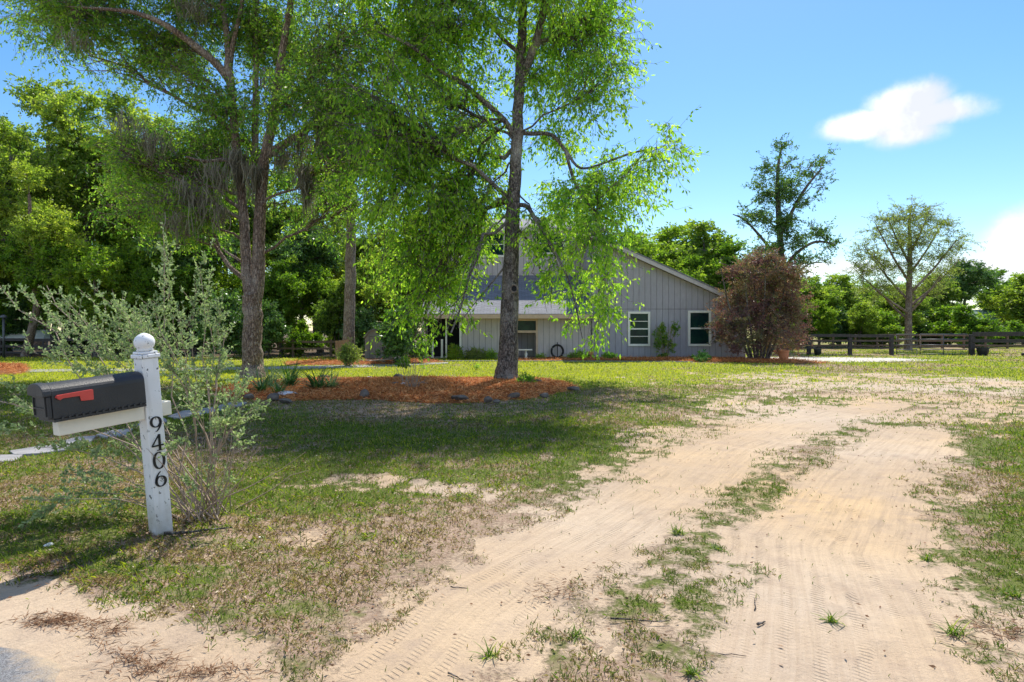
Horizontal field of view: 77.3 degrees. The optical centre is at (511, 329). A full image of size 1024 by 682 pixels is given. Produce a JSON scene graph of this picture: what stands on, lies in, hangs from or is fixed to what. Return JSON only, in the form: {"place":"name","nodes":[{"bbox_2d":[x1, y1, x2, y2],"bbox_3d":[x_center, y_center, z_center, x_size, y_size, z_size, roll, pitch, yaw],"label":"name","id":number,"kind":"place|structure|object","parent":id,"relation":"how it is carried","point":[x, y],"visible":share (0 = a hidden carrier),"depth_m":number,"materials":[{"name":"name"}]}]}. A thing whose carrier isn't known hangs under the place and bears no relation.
{"place":"outdoors","nodes":[
{"label":"outdoors","id":0,"kind":"place"},
{"bbox_2d":[0,647,61,681],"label":"road","id":1,"kind":"structure","parent":0,"point":[17,665],"depth_m":2.83,"materials":[{"name":"concrete"}]},
{"bbox_2d":[28,362,447,371],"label":"path","id":2,"kind":"structure","parent":0,"point":[278,367],"depth_m":24.91,"materials":[{"name":"concrete"}]},
{"bbox_2d":[0,331,1023,681],"bbox_3d":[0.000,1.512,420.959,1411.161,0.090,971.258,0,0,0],"label":"ground","id":3,"kind":"structure","parent":0,"point":[874,569],"depth_m":4.25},
{"bbox_2d":[0,234,30,330],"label":"understory tree","id":4,"kind":"object","parent":3,"relation":"on","point":[8,256],"visible":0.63,"depth_m":35.99,"materials":[{"name":"green plant"}]},
{"bbox_2d":[0,360,32,374],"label":"mulch bed","id":5,"kind":"object","parent":3,"relation":"on","point":[12,368],"visible":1,"depth_m":22.79,"materials":[{"name":"brown wood"}]},
{"bbox_2d":[0,298,43,353],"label":"bush","id":6,"kind":"object","parent":3,"relation":"on","point":[18,325],"visible":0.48,"depth_m":38.88,"materials":[{"name":"green plant"}]},
{"bbox_2d":[0,330,65,353],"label":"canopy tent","id":7,"kind":"object","parent":3,"relation":"on","point":[39,334],"visible":0.17,"depth_m":38.53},
{"bbox_2d":[0,112,68,353],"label":"woodland tree","id":8,"kind":"object","parent":3,"relation":"on","point":[8,197],"visible":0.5,"depth_m":39.65,"materials":[{"name":"green plant"}]},
{"bbox_2d":[0,69,71,350],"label":"woodland tree","id":9,"kind":"object","parent":3,"relation":"on","point":[19,150],"visible":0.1,"depth_m":45.23,"materials":[{"name":"green plant"}]},
{"bbox_2d":[9,444,69,455],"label":"stepping slab","id":10,"kind":"structure","parent":3,"relation":"on","point":[30,450],"depth_m":7.85,"materials":[{"name":"concrete"}]},
{"bbox_2d":[0,152,88,355],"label":"woodland tree","id":11,"kind":"object","parent":3,"relation":"on","point":[38,222],"visible":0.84,"depth_m":35.75,"materials":[{"name":"green plant"}]},
{"bbox_2d":[0,338,93,355],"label":"paddock fence","id":12,"kind":"object","parent":3,"relation":"on","point":[34,340],"visible":0.34,"depth_m":35.90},
{"bbox_2d":[0,217,109,355],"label":"understory tree","id":13,"kind":"object","parent":3,"relation":"on","point":[48,257],"visible":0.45,"depth_m":35.40,"materials":[{"name":"green plant"}]},
{"bbox_2d":[4,71,130,350],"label":"woodland tree","id":14,"kind":"object","parent":3,"relation":"on","point":[67,158],"visible":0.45,"depth_m":40.35,"materials":[{"name":"green plant"}]},
{"bbox_2d":[49,308,92,354],"bbox_3d":[-25.270,0.038,37.187,2.349,3.228,2.851,0,0,8],"label":"bush","id":15,"kind":"object","parent":3,"relation":"on","point":[74,336],"visible":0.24,"depth_m":36.48,"materials":[{"name":"green plant"}]},
{"bbox_2d":[37,233,134,356],"bbox_3d":[-22.740,-1.746,35.260,5.217,6.817,4.642,0,0,25],"label":"understory tree","id":16,"kind":"object","parent":3,"relation":"on","point":[95,265],"visible":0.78,"depth_m":34.63,"materials":[{"name":"green plant"}]},
{"bbox_2d":[30,78,146,349],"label":"woodland tree","id":17,"kind":"object","parent":3,"relation":"on","point":[113,100],"visible":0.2,"depth_m":42.89,"materials":[{"name":"green plant"}]},
{"bbox_2d":[89,321,131,353],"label":"bush","id":18,"kind":"object","parent":3,"relation":"on","point":[113,336],"visible":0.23,"depth_m":36.22,"materials":[{"name":"green plant"}]},
{"bbox_2d":[88,227,133,351],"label":"understory tree","id":19,"kind":"object","parent":3,"relation":"on","point":[106,239],"visible":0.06,"depth_m":42.40,"materials":[{"name":"green plant"}]},
{"bbox_2d":[52,333,172,535],"bbox_3d":[-2.739,0.855,4.461,0.142,1.627,0.730,0,5,34],"label":"mailbox post","id":20,"kind":"object","parent":3,"relation":"on","point":[155,410],"visible":0.96,"depth_m":4.60,"materials":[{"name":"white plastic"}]},
{"bbox_2d":[27,371,146,422],"bbox_3d":[-2.840,0.440,4.304,0.251,0.251,0.620,0,5,34],"label":"mailbox","id":21,"kind":"object","parent":20,"relation":"on","point":[60,401],"visible":1,"depth_m":4.20,"materials":[{"name":"metal"}]},
{"bbox_2d":[32,396,52,419],"bbox_3d":[-2.997,0.495,4.079,0.218,0.144,0.033,0,5,34],"label":"door","id":22,"kind":"structure","parent":21,"relation":"in","point":[42,408],"depth_m":4.05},
{"bbox_2d":[75,224,177,335],"bbox_3d":[-21.837,-2.392,36.755,5.559,8.164,6.248,0,0,-29],"label":"understory tree","id":23,"kind":"object","parent":3,"relation":"on","point":[132,257],"visible":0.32,"depth_m":35.80,"materials":[{"name":"green plant"}]},
{"bbox_2d":[82,101,216,349],"bbox_3d":[-21.443,-6.012,39.377,7.835,15.583,8.657,0,0,-13],"label":"woodland tree","id":24,"kind":"object","parent":3,"relation":"on","point":[147,117],"visible":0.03,"depth_m":38.81,"materials":[{"name":"green plant"}]},
{"bbox_2d":[0,222,307,527],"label":"shrub","id":25,"kind":"object","parent":3,"relation":"on","point":[136,327],"visible":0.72,"depth_m":5.27,"materials":[{"name":"green plant"}]},
{"bbox_2d":[131,302,178,355],"bbox_3d":[-19.970,-0.134,35.849,2.622,3.603,3.182,0,0,-14],"label":"bush","id":26,"kind":"object","parent":3,"relation":"on","point":[172,342],"visible":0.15,"depth_m":35.25,"materials":[{"name":"green plant"}]},
{"bbox_2d":[120,246,215,355],"bbox_3d":[-19.334,-1.583,35.764,4.956,6.477,4.410,0,0,40],"label":"understory tree","id":27,"kind":"object","parent":3,"relation":"on","point":[146,288],"visible":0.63,"depth_m":35.11,"materials":[{"name":"green plant"}]},
{"bbox_2d":[130,223,239,355],"bbox_3d":[-18.803,-2.634,36.839,5.719,8.505,5.330,0,0,-45],"label":"woodland tree","id":28,"kind":"object","parent":3,"relation":"on","point":[189,262],"visible":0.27,"depth_m":36.51,"materials":[{"name":"green plant"}]},
{"bbox_2d":[171,310,206,354],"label":"bush","id":29,"kind":"object","parent":3,"relation":"on","point":[199,344],"visible":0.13,"depth_m":37.29,"materials":[{"name":"green plant"}]},
{"bbox_2d":[168,406,223,418],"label":"stepping slab","id":30,"kind":"structure","parent":3,"relation":"on","point":[183,413],"depth_m":11.24,"materials":[{"name":"concrete"}]},
{"bbox_2d":[0,0,404,377],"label":"oak tree","id":31,"kind":"object","parent":3,"relation":"on","point":[187,193],"visible":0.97,"depth_m":19.72,"materials":[{"name":"green plant"}]},
{"bbox_2d":[173,254,242,354],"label":"understory tree","id":32,"kind":"object","parent":3,"relation":"on","point":[233,281],"visible":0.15,"depth_m":37.95,"materials":[{"name":"green plant"}]},
{"bbox_2d":[188,286,243,357],"bbox_3d":[-14.831,-0.325,33.198,3.550,4.019,2.925,0,0,-9],"label":"bush","id":33,"kind":"object","parent":3,"relation":"on","point":[231,303],"visible":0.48,"depth_m":32.84,"materials":[{"name":"green plant"}]},
{"bbox_2d":[206,158,285,351],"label":"woodland tree","id":34,"kind":"object","parent":3,"relation":"on","point":[250,215],"visible":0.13,"depth_m":43.10,"materials":[{"name":"green plant"}]},
{"bbox_2d":[240,255,310,355],"bbox_3d":[-13.497,-1.370,36.853,4.106,6.031,4.616,0,0,-17],"label":"understory tree","id":35,"kind":"object","parent":3,"relation":"on","point":[287,284],"visible":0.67,"depth_m":36.31,"materials":[{"name":"green plant"}]},
{"bbox_2d":[261,298,292,357],"bbox_3d":[-13.153,-0.086,34.029,2.546,3.499,3.090,0,0,-45],"label":"bush","id":36,"kind":"object","parent":3,"relation":"on","point":[276,329],"visible":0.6,"depth_m":33.67,"materials":[{"name":"green plant"}]},
{"bbox_2d":[236,165,333,349],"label":"woodland tree","id":37,"kind":"object","parent":3,"relation":"on","point":[271,232],"visible":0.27,"depth_m":45.85,"materials":[{"name":"green plant"}]},
{"bbox_2d":[270,271,320,334],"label":"understory tree","id":38,"kind":"object","parent":3,"relation":"on","point":[291,317],"visible":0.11,"depth_m":44.09,"materials":[{"name":"green plant"}]},
{"bbox_2d":[279,318,329,356],"bbox_3d":[-11.549,0.494,35.472,2.315,2.338,2.800,0,0,7],"label":"bush","id":39,"kind":"object","parent":3,"relation":"on","point":[302,332],"visible":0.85,"depth_m":35.04,"materials":[{"name":"green plant"}]},
{"bbox_2d":[265,218,344,352],"bbox_3d":[-13.351,-2.612,39.694,5.301,8.459,5.688,0,0,10],"label":"woodland tree","id":40,"kind":"object","parent":3,"relation":"on","point":[300,252],"visible":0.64,"depth_m":39.23,"materials":[{"name":"green plant"}]},
{"bbox_2d":[266,339,362,356],"bbox_3d":[-10.782,1.042,34.493,6.175,1.118,0.192,0,0,0],"label":"paddock fence","id":41,"kind":"object","parent":3,"relation":"on","point":[331,342],"visible":0.52,"depth_m":34.40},
{"bbox_2d":[274,203,356,351],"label":"woodland tree","id":42,"kind":"object","parent":3,"relation":"on","point":[336,239],"visible":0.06,"depth_m":42.20,"materials":[{"name":"green plant"}]},
{"bbox_2d":[295,260,341,353],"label":"understory tree","id":43,"kind":"object","parent":3,"relation":"on","point":[316,285],"visible":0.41,"depth_m":38.71,"materials":[{"name":"green plant"}]},
{"bbox_2d":[307,286,359,356],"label":"understory tree","id":44,"kind":"object","parent":3,"relation":"on","point":[327,322],"visible":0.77,"depth_m":34.56,"materials":[{"name":"green plant"}]},
{"bbox_2d":[325,224,357,316],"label":"woodland tree","id":45,"kind":"object","parent":3,"relation":"on","point":[337,274],"visible":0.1,"depth_m":54.30,"materials":[{"name":"green plant"}]},
{"bbox_2d":[333,337,365,365],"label":"young shrub","id":46,"kind":"object","parent":3,"relation":"on","point":[348,353],"visible":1,"depth_m":25.85,"materials":[{"name":"green plant"}]},
{"bbox_2d":[283,80,419,349],"bbox_3d":[-7.709,-5.452,31.003,7.399,14.176,6.090,0,0,0],"label":"cedar tree","id":47,"kind":"object","parent":3,"relation":"on","point":[349,303],"visible":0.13,"depth_m":31.27,"materials":[{"name":"green plant"}]},
{"bbox_2d":[336,303,382,353],"bbox_3d":[-7.953,0.094,34.031,2.744,3.107,2.261,0,0,30],"label":"bush","id":48,"kind":"object","parent":3,"relation":"on","point":[363,316],"visible":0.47,"depth_m":33.68,"materials":[{"name":"green plant"}]},
{"bbox_2d":[283,357,441,364],"bbox_3d":[-6.812,1.344,28.982,7.726,0.337,4.878,0,0,0],"label":"mulch bed","id":49,"kind":"object","parent":3,"relation":"on","point":[311,361],"visible":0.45,"depth_m":27.94,"materials":[{"name":"brown wood"}]},
{"bbox_2d":[363,329,393,359],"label":"storage shed","id":50,"kind":"structure","parent":49,"relation":"on","point":[368,338],"depth_m":29.58,"materials":[{"name":"wood"}]},
{"bbox_2d":[370,337,382,358],"bbox_3d":[-6.258,0.890,29.578,0.580,1.060,0.060,0,0,-4],"label":"door","id":51,"kind":"structure","parent":50,"relation":"in","point":[375,345],"depth_m":29.57,"materials":[{"name":"wood"}]},
{"bbox_2d":[370,302,436,362],"bbox_3d":[-4.845,0.170,28.054,2.676,2.942,3.247,0,0,33],"label":"glossy bush","id":52,"kind":"object","parent":49,"relation":"on","point":[390,340],"visible":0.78,"depth_m":27.50,"materials":[{"name":"green plant"}]},
{"bbox_2d":[331,255,403,327],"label":"understory tree","id":53,"kind":"object","parent":3,"relation":"on","point":[366,291],"visible":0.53,"depth_m":35.32,"materials":[{"name":"green plant"}]},
{"bbox_2d":[337,204,404,289],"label":"woodland tree","id":54,"kind":"object","parent":3,"relation":"on","point":[378,244],"visible":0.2,"depth_m":44.95,"materials":[{"name":"green plant"}]},
{"bbox_2d":[211,374,581,403],"bbox_3d":[-3.004,1.406,16.453,9.646,0.262,7.365,0,0,0],"label":"mulch bed","id":55,"kind":"object","parent":3,"relation":"on","point":[441,389],"visible":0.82,"depth_m":15.11,"materials":[{"name":"brown wood"}]},
{"bbox_2d":[241,366,282,391],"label":"strap plant","id":56,"kind":"object","parent":55,"relation":"on","point":[262,385],"visible":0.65,"depth_m":15.13,"materials":[{"name":"green plant"}]},
{"bbox_2d":[250,360,293,385],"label":"strap plant","id":57,"kind":"object","parent":55,"relation":"on","point":[272,374],"visible":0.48,"depth_m":16.05,"materials":[{"name":"green plant"}]},
{"bbox_2d":[257,358,306,385],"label":"strap plant","id":58,"kind":"object","parent":55,"relation":"on","point":[289,376],"visible":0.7,"depth_m":16.22,"materials":[{"name":"green plant"}]},
{"bbox_2d":[291,367,339,388],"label":"strap plant","id":59,"kind":"object","parent":55,"relation":"on","point":[313,382],"visible":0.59,"depth_m":15.42,"materials":[{"name":"green plant"}]},
{"bbox_2d":[395,357,433,386],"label":"bare shrub","id":60,"kind":"object","parent":55,"relation":"on","point":[414,384],"visible":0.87,"depth_m":15.49,"materials":[{"name":"green plant"}]},
{"bbox_2d":[363,239,429,307],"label":"understory tree","id":61,"kind":"object","parent":3,"relation":"on","point":[397,286],"visible":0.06,"depth_m":38.91,"materials":[{"name":"green plant"}]},
{"bbox_2d":[444,343,465,359],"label":"foundation shrub","id":62,"kind":"object","parent":3,"relation":"on","point":[455,352],"visible":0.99,"depth_m":31.76,"materials":[{"name":"green plant"}]},
{"bbox_2d":[462,345,488,358],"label":"foundation shrub","id":63,"kind":"object","parent":3,"relation":"on","point":[474,353],"visible":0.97,"depth_m":32.06,"materials":[{"name":"green plant"}]},
{"bbox_2d":[468,636,503,659],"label":"grass tuft","id":64,"kind":"object","parent":3,"relation":"on","point":[490,651],"visible":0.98,"depth_m":2.97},
{"bbox_2d":[283,0,709,378],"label":"shade tree","id":65,"kind":"object","parent":3,"relation":"on","point":[421,30],"visible":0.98,"depth_m":18.53,"materials":[{"name":"green plant"}]},
{"bbox_2d":[0,434,1023,681],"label":"leaf litter","id":66,"kind":"object","parent":3,"relation":"on","point":[116,628],"visible":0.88,"depth_m":3.55,"materials":[{"name":"brown plant"}]},
{"bbox_2d":[434,360,692,361],"bbox_3d":[1.755,1.475,29.784,13.120,0.050,0.473,0,0,3],"label":"garden edging","id":67,"kind":"object","parent":3,"relation":"on","point":[554,361],"visible":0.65,"depth_m":29.86,"materials":[{"name":"concrete"}]},
{"bbox_2d":[417,219,759,357],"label":"house","id":68,"kind":"structure","parent":3,"relation":"on","point":[665,294],"depth_m":33.20,"materials":[{"name":"grey wood"}]},
{"bbox_2d":[476,231,504,256],"bbox_3d":[-1.275,-4.987,37.492,1.800,1.500,0.075,0,0,0],"label":"window","id":69,"kind":"structure","parent":68,"relation":"in","point":[499,253],"depth_m":37.51,"materials":[{"name":"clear glass"}]},
{"bbox_2d":[628,312,649,345],"bbox_3d":[6.590,-0.033,33.192,1.162,1.793,0.075,0,0,0],"label":"window","id":70,"kind":"structure","parent":68,"relation":"in","point":[639,334],"depth_m":33.21,"materials":[{"name":"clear glass"}]},
{"bbox_2d":[688,311,710,345],"bbox_3d":[9.728,-0.058,33.192,1.195,1.843,0.075,0,0,0],"label":"window","id":71,"kind":"structure","parent":68,"relation":"in","point":[697,336],"depth_m":33.21,"materials":[{"name":"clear glass"}]},
{"bbox_2d":[607,225,678,266],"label":"garden tree","id":72,"kind":"object","parent":3,"relation":"on","point":[649,248],"visible":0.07,"depth_m":47.14,"materials":[{"name":"green plant"}]},
{"bbox_2d":[518,354,834,363],"bbox_3d":[6.971,1.341,30.524,14.895,0.353,5.466,0,0,0],"label":"mulch bed","id":73,"kind":"object","parent":3,"relation":"on","point":[734,359],"visible":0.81,"depth_m":30.08,"materials":[{"name":"brown wood"}]},
{"bbox_2d":[651,322,680,356],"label":"shrub","id":74,"kind":"object","parent":73,"relation":"on","point":[663,341],"visible":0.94,"depth_m":32.32,"materials":[{"name":"green plant"}]},
{"bbox_2d":[698,236,818,358],"bbox_3d":[12.006,-1.443,30.865,5.950,6.234,5.630,0,0,0],"label":"smoke bush","id":75,"kind":"object","parent":73,"relation":"on","point":[781,300],"visible":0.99,"depth_m":30.52,"materials":[{"name":"brown plant"}]},
{"bbox_2d":[642,222,737,262],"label":"garden tree","id":76,"kind":"object","parent":3,"relation":"on","point":[667,235],"visible":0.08,"depth_m":52.80,"materials":[{"name":"green plant"}]},
{"bbox_2d":[677,660,707,680],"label":"grass tuft","id":77,"kind":"object","parent":3,"relation":"on","point":[693,672],"visible":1,"depth_m":2.80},
{"bbox_2d":[663,251,731,288],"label":"garden tree","id":78,"kind":"object","parent":3,"relation":"on","point":[685,264],"visible":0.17,"depth_m":46.24,"materials":[{"name":"green plant"}]},
{"bbox_2d":[651,218,747,287],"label":"garden tree","id":79,"kind":"object","parent":3,"relation":"on","point":[702,240],"visible":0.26,"depth_m":49.12,"materials":[{"name":"green plant"}]},
{"bbox_2d":[691,237,777,300],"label":"garden tree","id":80,"kind":"object","parent":3,"relation":"on","point":[726,250],"visible":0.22,"depth_m":47.00,"materials":[{"name":"green plant"}]},
{"bbox_2d":[733,132,846,349],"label":"gum tree","id":81,"kind":"object","parent":3,"relation":"on","point":[782,187],"visible":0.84,"depth_m":44.40,"materials":[{"name":"green plant"}]},
{"bbox_2d":[776,308,832,346],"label":"paddock bush","id":82,"kind":"object","parent":3,"relation":"on","point":[811,323],"visible":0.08,"depth_m":53.85,"materials":[{"name":"green plant"}]},
{"bbox_2d":[772,274,846,346],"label":"paddock tree","id":83,"kind":"object","parent":3,"relation":"on","point":[822,292],"visible":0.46,"depth_m":54.65,"materials":[{"name":"green plant"}]},
{"bbox_2d":[800,297,843,347],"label":"paddock tree","id":84,"kind":"object","parent":3,"relation":"on","point":[825,318],"visible":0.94,"depth_m":51.45,"materials":[{"name":"green plant"}]},
{"bbox_2d":[767,334,893,354],"bbox_3d":[18.712,0.933,37.586,7.258,1.340,0.354,0,0,2],"label":"corral fence","id":85,"kind":"object","parent":3,"relation":"on","point":[890,341],"visible":0.66,"depth_m":37.41,"materials":[{"name":"wood"}]},
{"bbox_2d":[820,304,856,346],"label":"paddock bush","id":86,"kind":"object","parent":3,"relation":"on","point":[843,327],"visible":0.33,"depth_m":53.19,"materials":[{"name":"green plant"}]},
{"bbox_2d":[815,272,872,343],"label":"paddock tree","id":87,"kind":"object","parent":3,"relation":"on","point":[843,282],"visible":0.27,"depth_m":57.07,"materials":[{"name":"green plant"}]},
{"bbox_2d":[770,357,937,361],"bbox_3d":[16.306,1.522,31.970,9.274,0.056,5.479,0,0,0],"label":"gravel pad","id":88,"kind":"object","parent":3,"relation":"on","point":[836,359],"visible":0.29,"depth_m":31.85,"materials":[{"name":"gravel"}]},
{"bbox_2d":[843,301,888,347],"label":"paddock tree","id":89,"kind":"object","parent":3,"relation":"on","point":[859,314],"visible":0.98,"depth_m":51.41,"materials":[{"name":"green plant"}]},
{"bbox_2d":[853,280,903,344],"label":"paddock tree","id":90,"kind":"object","parent":3,"relation":"on","point":[868,293],"visible":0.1,"depth_m":60.76,"materials":[{"name":"green plant"}]},
{"bbox_2d":[848,308,916,347],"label":"paddock bush","id":91,"kind":"object","parent":3,"relation":"on","point":[888,326],"visible":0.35,"depth_m":52.26,"materials":[{"name":"green plant"}]},
{"bbox_2d":[776,334,1023,348],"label":"paddock fence","id":92,"kind":"object","parent":3,"relation":"on","point":[1007,345],"visible":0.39,"depth_m":49.90,"materials":[{"name":"wood"}]},
{"bbox_2d":[870,282,932,346],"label":"paddock tree","id":93,"kind":"object","parent":3,"relation":"on","point":[887,306],"visible":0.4,"depth_m":55.53,"materials":[{"name":"green plant"}]},
{"bbox_2d":[842,195,987,348],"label":"airy tree","id":94,"kind":"object","parent":3,"relation":"on","point":[909,241],"visible":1,"depth_m":45.58,"materials":[{"name":"green plant"}]},
{"bbox_2d":[902,310,934,344],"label":"paddock bush","id":95,"kind":"object","parent":3,"relation":"on","point":[919,330],"visible":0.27,"depth_m":56.57,"materials":[{"name":"green plant"}]},
{"bbox_2d":[901,274,975,323],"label":"paddock tree","id":96,"kind":"object","parent":3,"relation":"on","point":[950,294],"visible":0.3,"depth_m":59.05,"materials":[{"name":"green plant"}]},
{"bbox_2d":[920,334,966,354],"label":"pipe gate","id":97,"kind":"structure","parent":3,"relation":"on","point":[943,344],"depth_m":37.43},
{"bbox_2d":[931,615,970,639],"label":"grass tuft","id":98,"kind":"object","parent":3,"relation":"on","point":[955,632],"visible":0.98,"depth_m":3.19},
{"bbox_2d":[914,304,992,343],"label":"paddock bush","id":99,"kind":"object","parent":3,"relation":"on","point":[941,313],"visible":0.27,"depth_m":56.62,"materials":[{"name":"green plant"}]},
{"bbox_2d":[922,302,1008,347],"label":"paddock bush","id":100,"kind":"object","parent":3,"relation":"on","point":[965,321],"visible":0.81,"depth_m":53.39,"materials":[{"name":"green plant"}]},
{"bbox_2d":[933,257,1007,304],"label":"paddock tree","id":101,"kind":"object","parent":3,"relation":"on","point":[973,279],"visible":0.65,"depth_m":60.85,"materials":[{"name":"green plant"}]},
{"bbox_2d":[973,266,1014,310],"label":"paddock tree","id":102,"kind":"object","parent":3,"relation":"on","point":[1001,274],"visible":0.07,"depth_m":64.73,"materials":[{"name":"green plant"}]},
{"bbox_2d":[968,332,1023,354],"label":"corral fence","id":103,"kind":"object","parent":3,"relation":"on","point":[972,340],"visible":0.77,"depth_m":36.93,"materials":[{"name":"wood"}]},
{"bbox_2d":[973,271,1023,344],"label":"paddock tree","id":104,"kind":"object","parent":3,"relation":"on","point":[1003,301],"visible":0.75,"depth_m":59.99,"materials":[{"name":"green plant"}]},
{"bbox_2d":[988,319,1023,346],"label":"paddock bush","id":105,"kind":"object","parent":3,"relation":"on","point":[1014,326],"visible":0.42,"depth_m":54.57,"materials":[{"name":"green plant"}]},
{"bbox_2d":[997,581,1022,597],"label":"grass tuft","id":106,"kind":"object","parent":3,"relation":"on","point":[1015,594],"visible":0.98,"depth_m":3.66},
{"bbox_2d":[0,349,1023,681],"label":"grass","id":107,"kind":"structure","parent":0,"point":[372,461],"depth_m":6.53,"materials":[{"name":"plant"}]},
{"bbox_2d":[0,0,1023,330],"label":"sky","id":108,"kind":"structure","parent":0,"point":[917,98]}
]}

